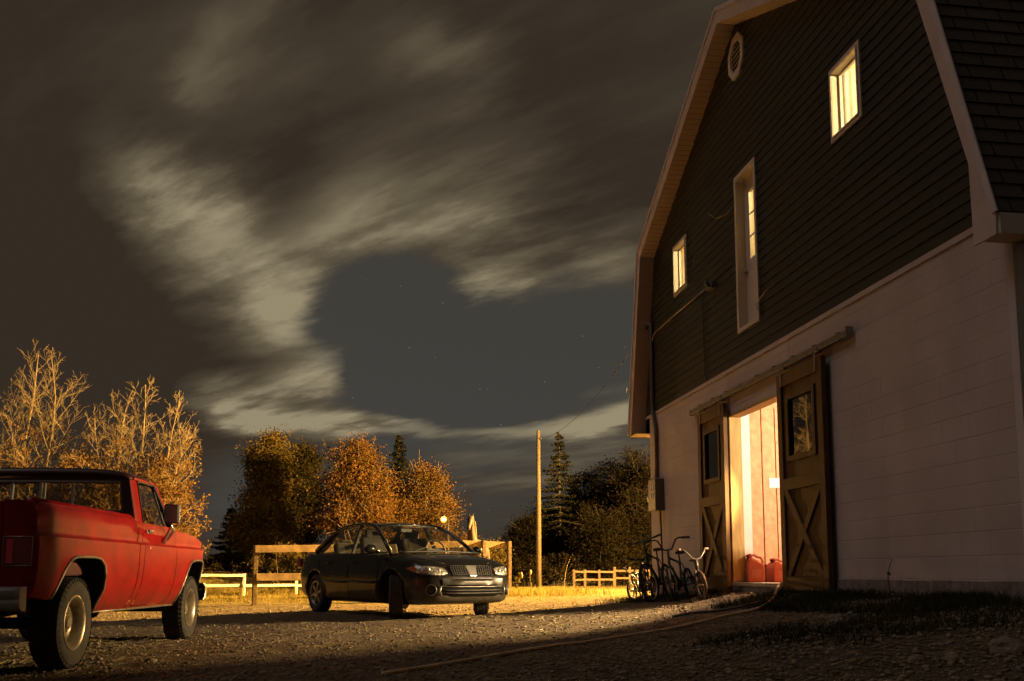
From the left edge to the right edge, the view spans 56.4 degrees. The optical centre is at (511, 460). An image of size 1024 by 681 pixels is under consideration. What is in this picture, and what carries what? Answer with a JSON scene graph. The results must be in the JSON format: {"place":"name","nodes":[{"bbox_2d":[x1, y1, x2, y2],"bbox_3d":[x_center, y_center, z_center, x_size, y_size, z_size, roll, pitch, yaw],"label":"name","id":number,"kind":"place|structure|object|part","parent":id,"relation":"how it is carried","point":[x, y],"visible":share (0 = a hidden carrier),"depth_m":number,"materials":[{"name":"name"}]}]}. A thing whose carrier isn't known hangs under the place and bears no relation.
{"place":"outdoors","nodes":[
{"label":"outdoors","id":0,"kind":"place"},
{"bbox_2d":[202,578,304,595],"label":"grass","id":1,"kind":"structure","parent":0,"point":[214,591],"depth_m":38.09,"materials":[{"name":"yellow plant"}]},
{"bbox_2d":[133,570,585,602],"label":"meadow grass","id":2,"kind":"structure","parent":0,"point":[289,597],"depth_m":25.26,"materials":[{"name":"yellow plant"}]},
{"bbox_2d":[0,0,727,561],"label":"sky","id":3,"kind":"structure","parent":0,"point":[422,222],"materials":[{"name":"grey"}]},
{"bbox_2d":[0,571,1023,680],"bbox_3d":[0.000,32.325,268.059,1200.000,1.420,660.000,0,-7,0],"label":"ground","id":4,"kind":"structure","parent":0,"point":[230,628],"depth_m":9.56,"materials":[{"name":"gravel"}]},
{"bbox_2d":[10,483,81,505],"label":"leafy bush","id":5,"kind":"object","parent":4,"relation":"on","point":[47,491],"visible":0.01,"depth_m":41.87,"materials":[{"name":"orange plant"}]},
{"bbox_2d":[0,338,107,506],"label":"bare tree","id":6,"kind":"object","parent":4,"relation":"on","point":[17,488],"visible":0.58,"depth_m":39.88,"materials":[{"name":"brown plant"}]},
{"bbox_2d":[26,435,138,507],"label":"leafy bush","id":7,"kind":"object","parent":4,"relation":"on","point":[76,500],"visible":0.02,"depth_m":42.65,"materials":[{"name":"orange plant"}]},
{"bbox_2d":[0,468,205,669],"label":"pickup truck","id":8,"kind":"object","parent":4,"relation":"on","point":[68,571],"visible":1,"depth_m":8.59,"materials":[{"name":"red paint"}]},
{"bbox_3d":[-4.712,0.359,9.588,1.636,0.339,0.060,0,-7,-3],"label":"rear window","id":9,"kind":"part","parent":8,"relation":"part of","materials":[{"name":"glass"}]},
{"bbox_3d":[-3.805,1.117,10.232,0.140,0.835,1.110,0,-7,-3],"label":"door","id":10,"kind":"part","parent":8,"relation":"part of","materials":[{"name":"red paint"}]},
{"bbox_2d":[56,378,211,554],"bbox_3d":[-15.349,0.898,39.314,6.218,9.142,4.932,0,-7,0],"label":"bare tree","id":11,"kind":"object","parent":4,"relation":"on","point":[102,494],"visible":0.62,"depth_m":39.18,"materials":[{"name":"brown plant"}]},
{"bbox_2d":[141,491,225,577],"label":"leafy bush","id":12,"kind":"object","parent":4,"relation":"on","point":[197,536],"visible":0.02,"depth_m":42.64,"materials":[{"name":"orange plant"}]},
{"bbox_2d":[207,508,236,569],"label":"spruce tree","id":13,"kind":"object","parent":4,"relation":"on","point":[222,546],"visible":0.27,"depth_m":52.54,"materials":[{"name":"green plant"}]},
{"bbox_2d":[201,574,245,586],"bbox_3d":[-12.395,4.824,36.183,4.499,1.069,0.146,3,-7,-24],"label":"rail fence","id":14,"kind":"object","parent":4,"relation":"on","point":[224,575],"visible":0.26,"depth_m":36.75,"materials":[{"name":"white wood"}]},
{"bbox_2d":[221,542,258,572],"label":"spruce tree","id":15,"kind":"object","parent":4,"relation":"on","point":[234,555],"visible":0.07,"depth_m":50.44,"materials":[{"name":"green plant"}]},
{"bbox_2d":[203,552,293,572],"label":"bush","id":16,"kind":"object","parent":4,"relation":"on","point":[222,561],"visible":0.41,"depth_m":45.35,"materials":[{"name":"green plant"}]},
{"bbox_2d":[211,424,314,571],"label":"poplar tree","id":17,"kind":"object","parent":4,"relation":"on","point":[266,470],"visible":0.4,"depth_m":46.09,"materials":[{"name":"green plant"}]},
{"bbox_2d":[215,484,322,573],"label":"olive tree","id":18,"kind":"object","parent":4,"relation":"on","point":[264,533],"visible":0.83,"depth_m":44.35,"materials":[{"name":"green plant"}]},
{"bbox_2d":[228,542,309,581],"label":"bush","id":19,"kind":"object","parent":4,"relation":"on","point":[289,559],"visible":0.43,"depth_m":41.35,"materials":[{"name":"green plant"}]},
{"bbox_2d":[242,581,300,595],"bbox_3d":[-8.580,5.135,37.806,4.127,0.825,0.185,3,-7,-26],"label":"rail fence","id":20,"kind":"object","parent":4,"relation":"on","point":[296,585],"visible":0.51,"depth_m":37.35,"materials":[{"name":"white wood"}]},
{"bbox_2d":[273,425,333,568],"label":"dark tree","id":21,"kind":"object","parent":4,"relation":"on","point":[309,468],"visible":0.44,"depth_m":46.99,"materials":[{"name":"green plant"}]},
{"bbox_2d":[260,540,359,588],"bbox_3d":[-7.572,4.431,39.980,6.201,2.227,4.492,0,-7,0],"label":"bush","id":22,"kind":"object","parent":4,"relation":"on","point":[294,568],"visible":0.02,"depth_m":39.84,"materials":[{"name":"green plant"}]},
{"bbox_2d":[297,425,413,542],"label":"maple tree","id":23,"kind":"object","parent":4,"relation":"on","point":[364,496],"visible":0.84,"depth_m":41.51,"materials":[{"name":"orange plant"}]},
{"bbox_2d":[251,540,511,605],"bbox_3d":[-2.698,2.571,21.335,6.155,1.634,0.159,4,-8,-30],"label":"board fence","id":24,"kind":"object","parent":4,"relation":"on","point":[482,544],"visible":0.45,"depth_m":20.25,"materials":[{"name":"wood"}]},
{"bbox_2d":[380,473,410,540],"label":"maple tree","id":25,"kind":"object","parent":4,"relation":"on","point":[398,489],"visible":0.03,"depth_m":45.64,"materials":[{"name":"orange plant"}]},
{"bbox_2d":[385,435,412,495],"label":"spruce tree","id":26,"kind":"object","parent":4,"relation":"on","point":[399,457],"visible":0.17,"depth_m":52.27,"materials":[{"name":"green plant"}]},
{"bbox_2d":[298,523,507,617],"bbox_3d":[-1.804,1.708,15.177,2.080,1.433,4.403,5,-8,-36],"label":"parked car","id":27,"kind":"object","parent":4,"relation":"on","point":[397,573],"visible":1,"depth_m":14.06,"materials":[{"name":"black paint"}]},
{"bbox_2d":[202,551,627,580],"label":"wood","id":28,"kind":"object","parent":4,"relation":"on","point":[216,556],"visible":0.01,"depth_m":82.64,"materials":[{"name":"plant"}]},
{"bbox_2d":[389,457,470,553],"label":"maple tree","id":29,"kind":"object","parent":4,"relation":"on","point":[426,506],"visible":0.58,"depth_m":43.58,"materials":[{"name":"orange plant"}]},
{"bbox_2d":[443,515,448,550],"bbox_3d":[-2.428,3.500,34.996,0.220,2.865,2.550,0,-7,0],"label":"yard light","id":30,"kind":"object","parent":4,"relation":"on","point":[447,529],"visible":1,"depth_m":36.27,"materials":[{"name":"metal"}]},
{"bbox_2d":[441,532,497,558],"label":"bush","id":31,"kind":"object","parent":4,"relation":"on","point":[459,548],"visible":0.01,"depth_m":45.65,"materials":[{"name":"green plant"}]},
{"bbox_2d":[455,535,497,561],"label":"bush","id":32,"kind":"object","parent":4,"relation":"on","point":[490,550],"visible":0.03,"depth_m":46.90,"materials":[{"name":"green plant"}]},
{"bbox_2d":[466,515,489,558],"bbox_3d":[-1.026,2.611,26.638,0.635,2.159,2.383,-1,-7,7],"label":"horse","id":33,"kind":"object","parent":4,"relation":"on","point":[471,529],"visible":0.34,"depth_m":25.97},
{"bbox_2d":[483,535,515,564],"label":"bush","id":34,"kind":"object","parent":4,"relation":"on","point":[500,556],"visible":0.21,"depth_m":49.43,"materials":[{"name":"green plant"}]},
{"bbox_2d":[486,512,571,572],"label":"forest tree","id":35,"kind":"object","parent":4,"relation":"on","point":[522,534],"visible":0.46,"depth_m":51.07,"materials":[{"name":"green plant"}]},
{"bbox_2d":[536,430,540,587],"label":"utility pole","id":36,"kind":"object","parent":4,"relation":"on","point":[538,542],"visible":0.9,"depth_m":40.91,"materials":[{"name":"wood"}]},
{"bbox_2d":[544,351,630,437],"bbox_3d":[1.840,-1.663,29.581,0.014,1.386,23.676,0,-7,-3],"label":"overhead wire","id":37,"kind":"object","parent":36,"relation":"attached to","point":[600,390],"visible":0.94,"depth_m":22.64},
{"bbox_2d":[499,554,589,586],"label":"bush","id":38,"kind":"object","parent":4,"relation":"on","point":[521,567],"visible":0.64,"depth_m":46.27,"materials":[{"name":"green plant"}]},
{"bbox_2d":[520,499,569,552],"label":"forest tree","id":39,"kind":"object","parent":4,"relation":"on","point":[545,514],"visible":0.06,"depth_m":55.37,"materials":[{"name":"green plant"}]},
{"bbox_2d":[531,432,594,584],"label":"spruce tree","id":40,"kind":"object","parent":4,"relation":"on","point":[559,490],"visible":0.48,"depth_m":53.98,"materials":[{"name":"green plant"}]},
{"bbox_2d":[512,551,617,585],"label":"bush","id":41,"kind":"object","parent":4,"relation":"on","point":[568,557],"visible":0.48,"depth_m":47.40,"materials":[{"name":"green plant"}]},
{"bbox_2d":[506,585,631,598],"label":"tall grass","id":42,"kind":"structure","parent":4,"relation":"on","point":[548,591],"depth_m":22.26,"materials":[{"name":"yellow plant"}]},
{"bbox_2d":[548,463,601,573],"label":"forest tree","id":43,"kind":"object","parent":4,"relation":"on","point":[585,478],"visible":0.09,"depth_m":54.42,"materials":[{"name":"green plant"}]},
{"bbox_2d":[381,582,782,675],"bbox_3d":[1.260,1.552,9.441,6.175,0.702,0.725,6,-9,-41],"label":"garden hose","id":44,"kind":"object","parent":4,"relation":"on","point":[470,659],"visible":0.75,"depth_m":9.04,"materials":[{"name":"rubber"}]},
{"bbox_2d":[533,562,643,585],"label":"bush","id":45,"kind":"object","parent":4,"relation":"on","point":[596,584],"visible":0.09,"depth_m":49.27,"materials":[{"name":"green plant"}]},
{"bbox_2d":[573,570,615,587],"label":"pasture fence","id":46,"kind":"object","parent":4,"relation":"on","point":[599,579],"visible":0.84,"depth_m":43.15,"materials":[{"name":"wood"}]},
{"bbox_2d":[555,568,643,585],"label":"bush","id":47,"kind":"object","parent":4,"relation":"on","point":[622,581],"visible":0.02,"depth_m":49.76,"materials":[{"name":"green plant"}]},
{"bbox_2d":[564,455,635,575],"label":"forest tree","id":48,"kind":"object","parent":4,"relation":"on","point":[598,490],"visible":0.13,"depth_m":52.70,"materials":[{"name":"green plant"}]},
{"bbox_2d":[556,501,651,585],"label":"forest tree","id":49,"kind":"object","parent":4,"relation":"on","point":[595,542],"visible":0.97,"depth_m":47.99,"materials":[{"name":"green plant"}]},
{"bbox_2d":[599,445,651,579],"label":"forest tree","id":50,"kind":"object","parent":4,"relation":"on","point":[634,499],"visible":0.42,"depth_m":49.29,"materials":[{"name":"green plant"}]},
{"bbox_2d":[613,567,649,586],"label":"pasture fence","id":51,"kind":"object","parent":4,"relation":"on","point":[629,570],"visible":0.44,"depth_m":44.57,"materials":[{"name":"wood"}]},
{"bbox_2d":[623,563,647,597],"bbox_3d":[2.301,2.237,17.567,0.412,0.645,0.972,-11,-10,21],"label":"bicycle","id":52,"kind":"object","parent":4,"relation":"on","point":[635,590],"visible":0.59,"depth_m":17.35,"materials":[{"name":"black paint"}]},
{"bbox_2d":[626,557,655,600],"bbox_3d":[2.291,2.015,16.265,0.435,0.774,1.185,-12,-11,20],"label":"bicycle","id":53,"kind":"object","parent":4,"relation":"on","point":[643,581],"visible":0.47,"depth_m":16.08,"materials":[{"name":"blue paint"}]},
{"bbox_2d":[626,534,675,601],"bbox_3d":[2.304,1.756,15.309,0.613,1.031,1.637,-16,-13,24],"label":"bicycle","id":54,"kind":"object","parent":4,"relation":"on","point":[658,582],"visible":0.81,"depth_m":15.02,"materials":[{"name":"black paint"}]},
{"bbox_2d":[644,536,693,600],"bbox_3d":[2.532,1.612,14.228,1.284,0.950,0.635,6,-9,-40],"label":"bicycle","id":55,"kind":"object","parent":4,"relation":"on","point":[671,583],"visible":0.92,"depth_m":14.13,"materials":[{"name":"green paint"}]},
{"bbox_2d":[676,547,709,598],"bbox_3d":[2.576,1.598,13.533,0.440,0.721,1.061,-2,-7,15],"label":"bicycle","id":56,"kind":"object","parent":4,"relation":"on","point":[697,582],"visible":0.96,"depth_m":13.26,"materials":[{"name":"white paint"}]},
{"bbox_2d":[672,600,761,617],"bbox_3d":[2.366,1.721,11.029,1.083,0.225,0.174,-5,-8,35],"label":"garden hose","id":57,"kind":"object","parent":4,"relation":"on","point":[706,611],"visible":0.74,"depth_m":11.01,"materials":[{"name":"rubber"}]},
{"bbox_2d":[602,586,1023,633],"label":"grass","id":58,"kind":"structure","parent":4,"relation":"on","point":[815,598],"depth_m":8.70,"materials":[{"name":"green plant"}]},
{"bbox_2d":[626,0,1023,602],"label":"barn","id":59,"kind":"structure","parent":4,"relation":"on","point":[828,319],"depth_m":10.41,"materials":[{"name":"wood"}]},
{"bbox_2d":[673,234,687,297],"bbox_3d":[2.870,-3.257,16.049,0.146,0.880,0.700,1,-7,-8],"label":"window","id":60,"kind":"structure","parent":59,"relation":"in","point":[678,287],"depth_m":16.30,"materials":[{"name":"white plastic"}]},
{"bbox_2d":[697,397,731,588],"bbox_3d":[2.971,0.487,14.085,0.087,2.783,1.120,1,-7,-8],"label":"sliding door","id":61,"kind":"structure","parent":59,"relation":"in","point":[713,476],"depth_m":14.01,"materials":[{"name":"brown wood"}]},
{"bbox_2d":[733,156,760,333],"bbox_3d":[3.293,-2.928,13.132,0.176,2.260,0.760,1,-7,-8],"label":"loft door","id":62,"kind":"structure","parent":59,"relation":"in","point":[747,265],"depth_m":13.36,"materials":[{"name":"white wood"}]},
{"bbox_2d":[745,554,764,581],"bbox_3d":[3.407,1.512,13.415,0.254,0.397,0.200,0,-7,0],"label":"fuel can","id":63,"kind":"object","parent":59,"relation":"on","point":[754,570],"visible":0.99,"depth_m":13.32,"materials":[{"name":"red plastic"}]},
{"bbox_2d":[764,564,766,581],"bbox_3d":[3.626,1.603,13.557,0.102,0.250,0.094,1,-7,-8],"label":"oil bottle","id":64,"kind":"object","parent":59,"relation":"on","point":[765,565],"visible":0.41,"depth_m":13.51,"materials":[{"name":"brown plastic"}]},
{"bbox_2d":[766,558,782,581],"bbox_3d":[3.756,1.548,13.460,0.290,0.337,0.210,2,-7,-18],"label":"fuel can","id":65,"kind":"object","parent":59,"relation":"on","point":[774,570],"visible":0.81,"depth_m":13.36,"materials":[{"name":"red plastic"}]},
{"bbox_2d":[769,478,779,487],"bbox_3d":[3.842,0.329,13.925,0.188,0.137,0.004,1,-7,-7],"label":"paper notice","id":66,"kind":"object","parent":59,"relation":"attached to","point":[774,482],"visible":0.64,"depth_m":13.92,"materials":[{"name":"white paper"}]},
{"bbox_2d":[776,345,833,591],"bbox_3d":[3.387,0.125,11.110,0.087,2.763,1.210,1,-7,-8],"label":"sliding door","id":67,"kind":"structure","parent":59,"relation":"in","point":[801,391],"depth_m":11.04,"materials":[{"name":"brown wood"}]},
{"bbox_2d":[828,39,862,143],"bbox_3d":[3.665,-3.983,10.381,0.146,0.850,0.680,1,-7,-8],"label":"window","id":68,"kind":"structure","parent":59,"relation":"in","point":[853,55],"depth_m":10.56,"materials":[{"name":"white plastic"}]},
{"bbox_2d":[826,614,849,625],"bbox_3d":[2.555,1.260,7.485,0.180,0.113,0.204,-6,-9,41],"label":"rock","id":69,"kind":"object","parent":4,"relation":"on","point":[839,617],"visible":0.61,"depth_m":7.44,"materials":[{"name":"stone"}]},
{"bbox_2d":[660,604,1021,650],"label":"weed tufts","id":70,"kind":"object","parent":4,"relation":"on","point":[845,630],"visible":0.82,"depth_m":6.95,"materials":[{"name":"green plant"}]},
{"bbox_2d":[887,558,893,598],"bbox_3d":[3.521,1.122,8.920,0.123,0.422,0.049,4,-8,-32],"label":"dead weed","id":71,"kind":"object","parent":4,"relation":"on","point":[888,572],"visible":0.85,"depth_m":8.91,"materials":[{"name":"brown plant"}]},
{"bbox_2d":[942,654,963,663],"bbox_3d":[2.367,1.076,5.142,0.109,0.069,0.113,1,-7,-4],"label":"rock","id":72,"kind":"object","parent":4,"relation":"on","point":[955,658],"visible":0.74,"depth_m":5.11,"materials":[{"name":"stone"}]},
{"bbox_2d":[987,636,1023,654],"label":"rock","id":73,"kind":"object","parent":4,"relation":"on","point":[1006,645],"visible":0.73,"depth_m":5.16,"materials":[{"name":"stone"}]},
{"bbox_2d":[512,572,522,588],"bbox_3d":[0.130,2.989,23.203,0.257,0.560,0.184,-2,-7,20],"label":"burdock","id":74,"kind":"object","parent":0,"point":[518,578],"visible":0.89,"depth_m":23.20,"materials":[{"name":"green plant"}]}
]}

